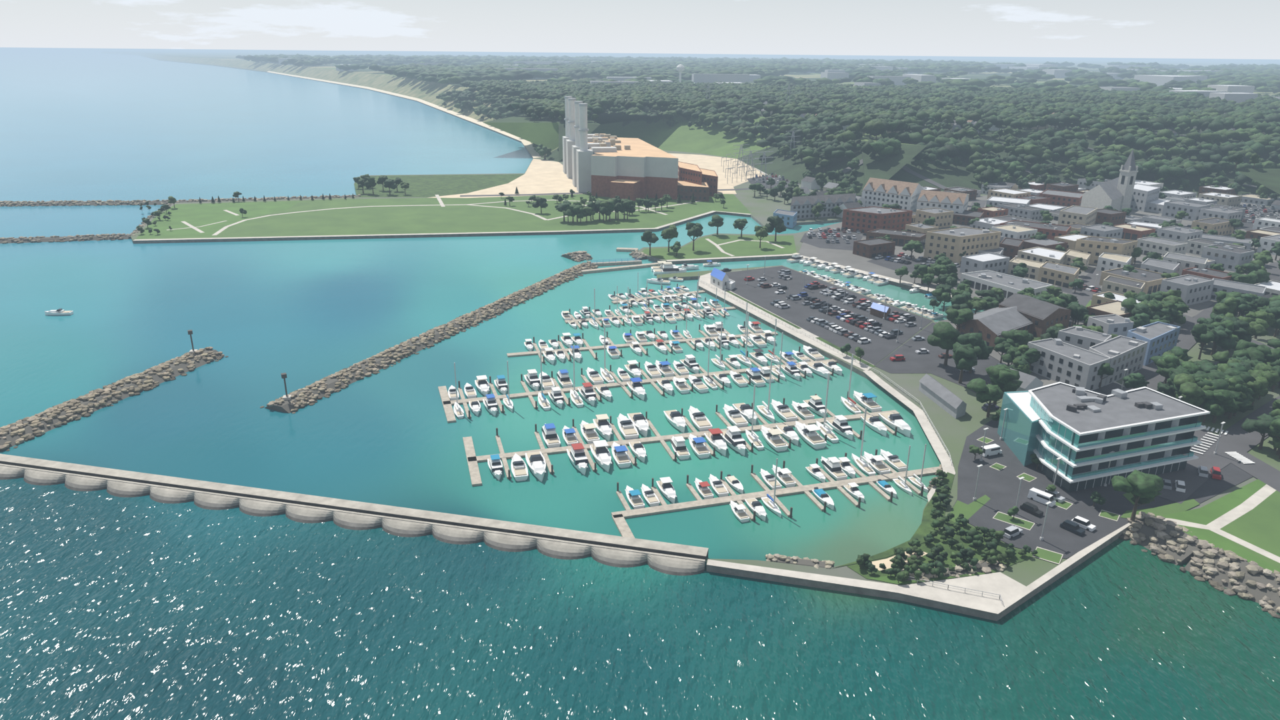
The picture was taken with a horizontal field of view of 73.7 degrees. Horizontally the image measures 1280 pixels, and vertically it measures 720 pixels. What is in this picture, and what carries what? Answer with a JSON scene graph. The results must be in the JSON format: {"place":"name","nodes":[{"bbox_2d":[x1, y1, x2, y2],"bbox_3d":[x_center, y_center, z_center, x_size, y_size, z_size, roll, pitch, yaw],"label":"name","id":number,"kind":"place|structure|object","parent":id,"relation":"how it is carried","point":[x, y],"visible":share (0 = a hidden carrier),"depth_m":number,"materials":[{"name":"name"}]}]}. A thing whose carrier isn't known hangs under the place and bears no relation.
{"place":"outdoors","nodes":[
{"label":"outdoors","id":0,"kind":"place"},
{"bbox_2d":[137,201,299,237],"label":"park meadow","id":1,"kind":"structure","parent":0,"point":[199,215],"depth_m":530.69,"materials":[{"name":"green plant"}]},
{"bbox_2d":[212,204,546,235],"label":"park path","id":2,"kind":"structure","parent":0,"point":[220,231],"depth_m":553.12,"materials":[{"name":"concrete"}]},
{"bbox_2d":[267,71,541,157],"bbox_3d":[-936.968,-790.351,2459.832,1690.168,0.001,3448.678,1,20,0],"label":"beach","id":3,"kind":"structure","parent":0,"point":[530,148],"depth_m":1464.70,"materials":[{"name":"sand"}]},
{"bbox_2d":[354,174,523,197],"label":"grass field","id":4,"kind":"structure","parent":0,"point":[425,186],"depth_m":664.23,"materials":[{"name":"plant"}]},
{"bbox_2d":[135,194,751,239],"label":"park lawn","id":5,"kind":"structure","parent":0,"point":[420,219],"depth_m":536.39,"materials":[{"name":"plant"}]},
{"bbox_2d":[133,210,750,240],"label":"seawall","id":6,"kind":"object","parent":5,"relation":"on","point":[683,220],"visible":1,"depth_m":488.21,"materials":[{"name":"concrete"}]},
{"bbox_2d":[426,158,736,197],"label":"sandy ground","id":7,"kind":"structure","parent":0,"point":[539,177],"depth_m":670.70,"materials":[{"name":"sand"}]},
{"bbox_2d":[460,183,799,196],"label":"park road","id":8,"kind":"structure","parent":0,"point":[561,193],"depth_m":625.79,"materials":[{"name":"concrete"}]},
{"bbox_2d":[0,47,1279,719],"bbox_3d":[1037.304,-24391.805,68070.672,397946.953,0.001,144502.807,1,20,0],"label":"lake water","id":9,"kind":"structure","parent":0,"point":[144,607],"depth_m":200.22,"materials":[{"name":"liquid"}]},
{"bbox_2d":[0,233,131,243],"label":"breakwater rock","id":10,"kind":"object","parent":9,"relation":"on","point":[39,241],"depth_m":468.65,"materials":[{"name":"stone"}]},
{"bbox_2d":[0,346,227,451],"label":"breakwater rock","id":11,"kind":"object","parent":9,"relation":"on","point":[53,412],"depth_m":254.86,"materials":[{"name":"stone"}]},
{"bbox_2d":[0,194,360,206],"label":"breakwater rock","id":12,"kind":"object","parent":9,"relation":"on","point":[56,203],"depth_m":577.44,"materials":[{"name":"stone"}]},
{"bbox_2d":[0,454,708,575],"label":"breakwater wall","id":13,"kind":"structure","parent":9,"relation":"in","point":[663,557],"depth_m":191.47,"materials":[{"name":"concrete"}]},
{"bbox_2d":[260,260,597,413],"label":"breakwater rock","id":14,"kind":"object","parent":9,"relation":"on","point":[301,403],"depth_m":302.88,"materials":[{"name":"stone"}]},
{"bbox_2d":[44,252,943,522],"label":"boats","id":15,"kind":"object","parent":9,"relation":"on","point":[633,426],"visible":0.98,"depth_m":252.95,"materials":[{"name":"white"}]},
{"bbox_2d":[561,250,592,261],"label":"rock pile","id":16,"kind":"object","parent":9,"relation":"on","point":[577,259],"depth_m":438.86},
{"bbox_2d":[438,247,943,537],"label":"docks","id":17,"kind":"object","parent":9,"relation":"in","point":[619,518],"visible":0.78,"depth_m":237.62,"materials":[{"name":"grey"}]},
{"bbox_2d":[0,0,1279,59],"label":"sky","id":18,"kind":"structure","parent":0,"point":[1234,29],"materials":[{"name":"white"}]},
{"bbox_2d":[100,51,1279,205],"bbox_3d":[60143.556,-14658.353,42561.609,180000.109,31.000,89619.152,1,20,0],"label":"upland slope","id":19,"kind":"structure","parent":0,"point":[683,137],"depth_m":855.56,"materials":[{"name":"green plant"}]},
{"bbox_2d":[104,53,1279,621],"bbox_3d":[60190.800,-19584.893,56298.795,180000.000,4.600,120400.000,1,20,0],"label":"ground","id":20,"kind":"structure","parent":0,"point":[953,433],"depth_m":257.81,"materials":[{"name":"concrete"}]},
{"bbox_2d":[562,96,677,201],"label":"power station","id":21,"kind":"object","parent":20,"relation":"on","point":[607,165],"visible":0.98,"depth_m":616.80,"materials":[{"name":"brick"}]},
{"bbox_2d":[678,161,701,185],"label":"industrial building","id":22,"kind":"structure","parent":20,"relation":"on","point":[690,173],"depth_m":624.50,"materials":[{"name":"brick"}]},
{"bbox_2d":[677,180,709,201],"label":"industrial building","id":23,"kind":"structure","parent":20,"relation":"on","point":[686,190],"depth_m":605.06,"materials":[{"name":"concrete"}]},
{"bbox_2d":[112,50,1279,169],"bbox_3d":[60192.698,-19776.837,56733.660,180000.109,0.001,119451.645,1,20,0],"label":"upland top","id":24,"kind":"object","parent":20,"relation":"attached to","point":[599,120],"visible":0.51,"depth_m":14202.96,"materials":[{"name":"green plant"}]},
{"bbox_2d":[236,54,1279,185],"bbox_3d":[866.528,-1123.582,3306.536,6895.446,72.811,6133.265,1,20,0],"label":"forest","id":25,"kind":"object","parent":24,"relation":"on","point":[488,78],"visible":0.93,"depth_m":1100.22,"materials":[{"name":"green plant"}]},
{"bbox_2d":[270,54,1279,103],"bbox_3d":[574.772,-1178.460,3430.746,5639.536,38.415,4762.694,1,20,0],"label":"distant buildings","id":26,"kind":"structure","parent":24,"relation":"on","point":[1240,94],"depth_m":2031.14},
{"bbox_2d":[187,231,1225,603],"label":"light poles","id":27,"kind":"object","parent":20,"relation":"on","point":[289,398],"visible":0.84,"depth_m":251.10,"materials":[{"name":"silver metal"}]},
{"bbox_2d":[136,143,1279,523],"bbox_3d":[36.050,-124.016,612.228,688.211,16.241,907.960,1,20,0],"label":"trees","id":28,"kind":"object","parent":20,"relation":"on","point":[1244,377],"visible":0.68,"depth_m":301.31,"materials":[{"name":"green plant"}]},
{"bbox_2d":[699,168,717,196],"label":"industrial building","id":29,"kind":"structure","parent":20,"relation":"on","point":[710,177],"depth_m":622.77,"materials":[{"name":"concrete"}]},
{"bbox_2d":[139,86,1279,582],"bbox_3d":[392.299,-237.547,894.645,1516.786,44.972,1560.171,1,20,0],"label":"trees","id":30,"kind":"object","parent":20,"relation":"on","point":[941,490],"visible":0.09,"depth_m":654.79,"materials":[{"name":"green plant"}]},
{"bbox_2d":[669,153,765,187],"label":"plant apron","id":31,"kind":"object","parent":20,"relation":"on","point":[709,163],"visible":0.12,"depth_m":786.70,"materials":[{"name":"concrete"}]},
{"bbox_2d":[710,267,728,289],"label":"marina office","id":32,"kind":"structure","parent":20,"relation":"on","point":[719,279],"depth_m":380.56,"materials":[{"name":"white"}]},
{"bbox_2d":[702,83,799,192],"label":"substation and pylons","id":33,"kind":"object","parent":20,"relation":"on","point":[752,165],"visible":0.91,"depth_m":734.96,"materials":[{"name":"silver metal"}]},
{"bbox_2d":[773,209,797,227],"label":"blue grey block","id":34,"kind":"structure","parent":20,"relation":"on","point":[789,218],"depth_m":521.37,"materials":[{"name":"blue"}]},
{"bbox_2d":[698,272,873,370],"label":"walkway","id":35,"kind":"structure","parent":20,"relation":"on","point":[705,279],"depth_m":332.43,"materials":[{"name":"concrete"}]},
{"bbox_2d":[764,553,834,568],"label":"rocks","id":36,"kind":"object","parent":20,"relation":"on","point":[775,557],"depth_m":175.98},
{"bbox_2d":[790,193,855,219],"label":"grey gable row","id":37,"kind":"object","parent":20,"relation":"on","point":[803,211],"visible":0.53,"depth_m":547.26,"materials":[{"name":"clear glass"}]},
{"bbox_2d":[725,266,931,365],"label":"parking lot","id":38,"kind":"structure","parent":20,"relation":"on","point":[877,349],"depth_m":347.95,"materials":[{"name":"asphalt"}]},
{"bbox_2d":[800,228,862,250],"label":"parking lot","id":39,"kind":"structure","parent":20,"relation":"on","point":[819,243],"depth_m":476.91,"materials":[{"name":"asphalt"}]},
{"bbox_2d":[800,255,951,297],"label":"promenade","id":40,"kind":"structure","parent":20,"relation":"on","point":[902,282],"depth_m":399.98,"materials":[{"name":"concrete"}]},
{"bbox_2d":[842,206,912,233],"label":"brick office","id":41,"kind":"structure","parent":20,"relation":"on","point":[864,220],"depth_m":499.40,"materials":[{"name":"brown brick"}]},
{"bbox_2d":[862,177,923,211],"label":"gabled building","id":42,"kind":"structure","parent":20,"relation":"on","point":[873,198],"depth_m":566.37,"materials":[{"name":"grey"}]},
{"bbox_2d":[864,182,910,195],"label":"dormers","id":43,"kind":"object","parent":42,"relation":"attached to","point":[893,189],"visible":1,"depth_m":561.59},
{"bbox_2d":[831,472,954,568],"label":"shoreline","id":44,"kind":"structure","parent":20,"relation":"on","point":[923,530],"depth_m":189.09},
{"bbox_2d":[866,228,926,245],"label":"commercial building","id":45,"kind":"structure","parent":20,"relation":"on","point":[901,238],"depth_m":469.12,"materials":[{"name":"brick"}]},
{"bbox_2d":[868,255,935,275],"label":"parking lot","id":46,"kind":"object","parent":20,"relation":"on","point":[889,264],"depth_m":427.52,"materials":[{"name":"asphalt"}]},
{"bbox_2d":[862,370,955,501],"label":"walkway","id":47,"kind":"structure","parent":20,"relation":"on","point":[939,449],"depth_m":238.77,"materials":[{"name":"concrete"}]},
{"bbox_2d":[706,522,1131,613],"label":"seawall","id":48,"kind":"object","parent":20,"relation":"on","point":[1011,601],"visible":1,"depth_m":169.17,"materials":[{"name":"concrete"}]},
{"bbox_2d":[902,572,1025,605],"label":"paved plaza","id":49,"kind":"structure","parent":48,"relation":"on","point":[1005,587],"depth_m":167.73,"materials":[{"name":"concrete"}]},
{"bbox_2d":[847,528,1019,580],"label":"marina sand flat","id":50,"kind":"structure","parent":20,"relation":"on","point":[864,572],"depth_m":177.47,"materials":[{"name":"sand"}]},
{"bbox_2d":[868,564,981,584],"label":"marina scrub","id":51,"kind":"object","parent":50,"relation":"on","point":[892,579],"visible":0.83,"depth_m":170.10,"materials":[{"name":"green plant"}]},
{"bbox_2d":[943,520,1032,561],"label":"shrubs","id":52,"kind":"object","parent":50,"relation":"on","point":[1001,547],"visible":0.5,"depth_m":182.12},
{"bbox_2d":[875,322,1003,392],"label":"parking lot","id":53,"kind":"structure","parent":20,"relation":"on","point":[931,362],"depth_m":289.33,"materials":[{"name":"asphalt"}]},
{"bbox_2d":[916,190,968,213],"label":"gabled building","id":54,"kind":"structure","parent":20,"relation":"on","point":[953,197],"depth_m":542.88,"materials":[{"name":"grey"}]},
{"bbox_2d":[918,373,966,418],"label":"shed","id":55,"kind":"structure","parent":20,"relation":"on","point":[943,397],"depth_m":253.76,"materials":[{"name":"grey"}]},
{"bbox_2d":[900,558,1006,582],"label":"revetment rock","id":56,"kind":"object","parent":20,"relation":"on","point":[959,568],"depth_m":172.62,"materials":[{"name":"stone"}]},
{"bbox_2d":[923,226,1001,265],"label":"commercial building","id":57,"kind":"structure","parent":20,"relation":"on","point":[952,244],"depth_m":426.68,"materials":[{"name":"beige glass"}]},
{"bbox_2d":[952,210,983,225],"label":"block","id":58,"kind":"structure","parent":20,"relation":"on","point":[965,217],"depth_m":527.91,"materials":[{"name":"concrete"}]},
{"bbox_2d":[956,306,1033,349],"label":"gabled building","id":59,"kind":"structure","parent":20,"relation":"on","point":[991,325],"depth_m":311.45,"materials":[{"name":"grey"}]},
{"bbox_2d":[721,172,1279,538],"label":"cars","id":60,"kind":"object","parent":20,"relation":"on","point":[1076,523],"visible":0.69,"depth_m":334.48,"materials":[{"name":"paint"}]},
{"bbox_2d":[960,270,1052,298],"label":"long building","id":61,"kind":"structure","parent":20,"relation":"on","point":[1009,285],"depth_m":376.38,"materials":[{"name":"grey"}]},
{"bbox_2d":[986,196,1030,207],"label":"block","id":62,"kind":"structure","parent":20,"relation":"on","point":[995,201],"depth_m":579.02,"materials":[{"name":"white concrete"}]},
{"bbox_2d":[999,237,1023,260],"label":"building","id":63,"kind":"structure","parent":20,"relation":"on","point":[1011,247],"depth_m":436.87,"materials":[{"name":"concrete"}]},
{"bbox_2d":[756,83,1273,365],"bbox_3d":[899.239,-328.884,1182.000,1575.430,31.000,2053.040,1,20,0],"label":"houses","id":64,"kind":"structure","parent":20,"relation":"on","point":[910,171],"depth_m":673.88,"materials":[{"name":"concrete"}]},
{"bbox_2d":[760,100,1279,399],"bbox_3d":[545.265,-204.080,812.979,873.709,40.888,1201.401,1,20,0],"label":"houses","id":65,"kind":"structure","parent":20,"relation":"on","point":[1030,382],"depth_m":607.50,"materials":[{"name":"grey"}]},
{"bbox_2d":[1007,257,1043,279],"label":"building","id":66,"kind":"structure","parent":20,"relation":"on","point":[1033,267],"depth_m":405.71,"materials":[{"name":"beige concrete"}]},
{"bbox_2d":[998,293,1071,337],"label":"warehouse","id":67,"kind":"structure","parent":20,"relation":"on","point":[1043,316],"depth_m":318.73,"materials":[{"name":"grey"}]},
{"bbox_2d":[999,220,1071,239],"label":"commercial building","id":68,"kind":"structure","parent":20,"relation":"on","point":[1051,231],"depth_m":482.44,"materials":[{"name":"brick"}]},
{"bbox_2d":[798,195,1279,385],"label":"ground","id":69,"kind":"structure","parent":20,"relation":"on","point":[845,257],"depth_m":433.23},
{"bbox_2d":[1016,246,1066,264],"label":"building","id":70,"kind":"structure","parent":20,"relation":"on","point":[1042,255],"depth_m":422.01,"materials":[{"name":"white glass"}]},
{"bbox_2d":[1037,261,1079,289],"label":"building","id":71,"kind":"structure","parent":20,"relation":"on","point":[1059,275],"depth_m":390.45,"materials":[{"name":"beige"}]},
{"bbox_2d":[1039,189,1083,206],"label":"block","id":72,"kind":"structure","parent":20,"relation":"on","point":[1066,199],"depth_m":599.71,"materials":[{"name":"brick"}]},
{"bbox_2d":[852,177,1279,325],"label":"town buildings","id":73,"kind":"structure","parent":20,"relation":"on","point":[1194,285],"depth_m":472.68,"materials":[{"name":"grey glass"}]},
{"bbox_2d":[1027,338,1110,390],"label":"building","id":74,"kind":"structure","parent":20,"relation":"on","point":[1059,361],"depth_m":271.43,"materials":[{"name":"grey"}]},
{"bbox_2d":[1064,249,1090,271],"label":"building","id":75,"kind":"structure","parent":20,"relation":"on","point":[1071,255],"depth_m":421.63,"materials":[{"name":"beige concrete"}]},
{"bbox_2d":[1057,205,1097,225],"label":"building","id":76,"kind":"structure","parent":20,"relation":"on","point":[1076,214],"depth_m":508.24,"materials":[{"name":"grey stone"}]},
{"bbox_2d":[1057,326,1111,350],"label":"building","id":77,"kind":"structure","parent":20,"relation":"on","point":[1081,337],"depth_m":291.34,"materials":[{"name":"grey"}]},
{"bbox_2d":[949,388,1253,558],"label":"lot","id":78,"kind":"structure","parent":20,"relation":"on","point":[999,489],"depth_m":202.25,"materials":[{"name":"asphalt"}]},
{"bbox_2d":[949,494,989,526],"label":"lawn","id":79,"kind":"structure","parent":78,"relation":"on","point":[969,511],"depth_m":197.23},
{"bbox_2d":[992,511,1035,529],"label":"island curb","id":80,"kind":"object","parent":78,"relation":"on","point":[1013,524],"visible":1,"depth_m":191.75,"materials":[{"name":"concrete"}]},
{"bbox_2d":[994,512,1033,529],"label":"island","id":81,"kind":"structure","parent":80,"relation":"on","point":[1015,521],"depth_m":191.82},
{"bbox_2d":[1032,546,1063,564],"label":"island curb","id":82,"kind":"object","parent":78,"relation":"on","point":[1047,560],"visible":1,"depth_m":178.29,"materials":[{"name":"concrete"}]},
{"bbox_2d":[1033,547,1061,563],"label":"island","id":83,"kind":"structure","parent":82,"relation":"on","point":[1049,555],"depth_m":178.59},
{"bbox_2d":[1080,176,1123,210],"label":"church nave","id":84,"kind":"structure","parent":20,"relation":"on","point":[1101,196],"depth_m":562.30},
{"bbox_2d":[1074,236,1137,264],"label":"building","id":85,"kind":"structure","parent":20,"relation":"on","point":[1095,247],"depth_m":427.07,"materials":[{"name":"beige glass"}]},
{"bbox_2d":[1086,314,1133,336],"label":"building","id":86,"kind":"structure","parent":20,"relation":"on","point":[1119,325],"depth_m":310.32,"materials":[{"name":"grey"}]},
{"bbox_2d":[1096,252,1131,271],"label":"building","id":87,"kind":"structure","parent":20,"relation":"on","point":[1107,261],"depth_m":413.51,"materials":[{"name":"grey"}]},
{"bbox_2d":[1026,382,1209,491],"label":"office building","id":88,"kind":"structure","parent":20,"relation":"on","point":[1083,433],"depth_m":209.27,"materials":[{"name":"concrete"}]},
{"bbox_2d":[1088,335,1147,385],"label":"building","id":89,"kind":"structure","parent":20,"relation":"on","point":[1123,353],"depth_m":278.61,"materials":[{"name":"grey"}]},
{"bbox_2d":[1100,275,1145,294],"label":"building","id":90,"kind":"structure","parent":20,"relation":"on","point":[1119,285],"depth_m":366.79,"materials":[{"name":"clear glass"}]},
{"bbox_2d":[1130,183,1160,211],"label":"building","id":91,"kind":"structure","parent":20,"relation":"on","point":[1143,196],"depth_m":582.23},
{"bbox_2d":[1126,321,1180,365],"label":"building","id":92,"kind":"structure","parent":20,"relation":"on","point":[1161,338],"depth_m":294.53,"materials":[{"name":"blue"}]},
{"bbox_2d":[1140,258,1179,273],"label":"building","id":93,"kind":"structure","parent":20,"relation":"on","point":[1157,265],"depth_m":396.57,"materials":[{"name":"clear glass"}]},
{"bbox_2d":[1162,252,1207,275],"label":"building","id":94,"kind":"structure","parent":20,"relation":"on","point":[1185,261],"depth_m":403.17,"materials":[{"name":"grey"}]},
{"bbox_2d":[1201,233,1253,249],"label":"building","id":95,"kind":"structure","parent":20,"relation":"on","point":[1232,240],"depth_m":469.36,"materials":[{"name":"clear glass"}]},
{"bbox_2d":[1210,278,1266,300],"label":"building","id":96,"kind":"structure","parent":20,"relation":"on","point":[1227,286],"depth_m":364.95,"materials":[{"name":"grey"}]},
{"bbox_2d":[641,234,796,259],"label":"park lawn","id":97,"kind":"structure","parent":0,"point":[704,247],"depth_m":457.75,"materials":[{"name":"plant"}]},
{"bbox_2d":[997,390,1041,465],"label":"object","id":98,"kind":"structure","parent":0,"point":[1021,427],"depth_m":223.09,"materials":[{"name":"glass"}]},
{"bbox_2d":[1068,266,1101,327],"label":"cross street","id":99,"kind":"structure","parent":0,"point":[1084,297],"depth_m":380.49,"materials":[{"name":"asphalt"}]},
{"bbox_2d":[1116,148,1137,211],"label":"church tower","id":100,"kind":"structure","parent":0,"point":[1128,171],"depth_m":566.78,"materials":[{"name":"stone"}]},
{"bbox_2d":[1120,498,1199,517],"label":"lawn","id":101,"kind":"structure","parent":0,"point":[1174,508],"depth_m":197.19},
{"bbox_2d":[1098,382,1279,491],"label":"street","id":102,"kind":"structure","parent":0,"point":[1265,473],"depth_m":218.46,"materials":[{"name":"asphalt"}]},
{"bbox_2d":[1118,511,1279,618],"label":"revetment rock","id":103,"kind":"object","parent":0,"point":[1253,567],"depth_m":176.71,"materials":[{"name":"stone"}]},
{"bbox_2d":[1122,262,1279,391],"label":"cross street","id":104,"kind":"structure","parent":0,"point":[1186,340],"depth_m":315.30,"materials":[{"name":"asphalt"}]},
{"bbox_2d":[1157,395,1279,503],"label":"street","id":105,"kind":"structure","parent":0,"point":[1237,438],"depth_m":224.49,"materials":[{"name":"asphalt"}]},
{"bbox_2d":[724,266,1255,463],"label":"paint markings","id":106,"kind":"object","parent":105,"relation":"on","point":[1245,459],"visible":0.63,"depth_m":227.28,"materials":[{"name":"white"}]},
{"bbox_2d":[1162,479,1279,572],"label":"lawn","id":107,"kind":"structure","parent":0,"point":[1210,513],"depth_m":194.12,"materials":[{"name":"green plant"}]},
{"bbox_2d":[1163,484,1275,529],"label":"walk","id":108,"kind":"structure","parent":107,"relation":"on","point":[1257,498],"depth_m":196.20,"materials":[{"name":"concrete"}]},
{"bbox_2d":[1208,526,1279,563],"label":"walk","id":109,"kind":"structure","parent":107,"relation":"on","point":[1249,545],"depth_m":183.33,"materials":[{"name":"concrete"}]},
{"bbox_2d":[1220,490,1279,569],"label":"lawn","id":110,"kind":"structure","parent":0,"point":[1259,525],"depth_m":189.69,"materials":[{"name":"plant"}]},
{"bbox_2d":[1239,204,1279,230],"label":"building","id":111,"kind":"structure","parent":0,"point":[1247,226],"depth_m":567.30,"materials":[{"name":"concrete"}]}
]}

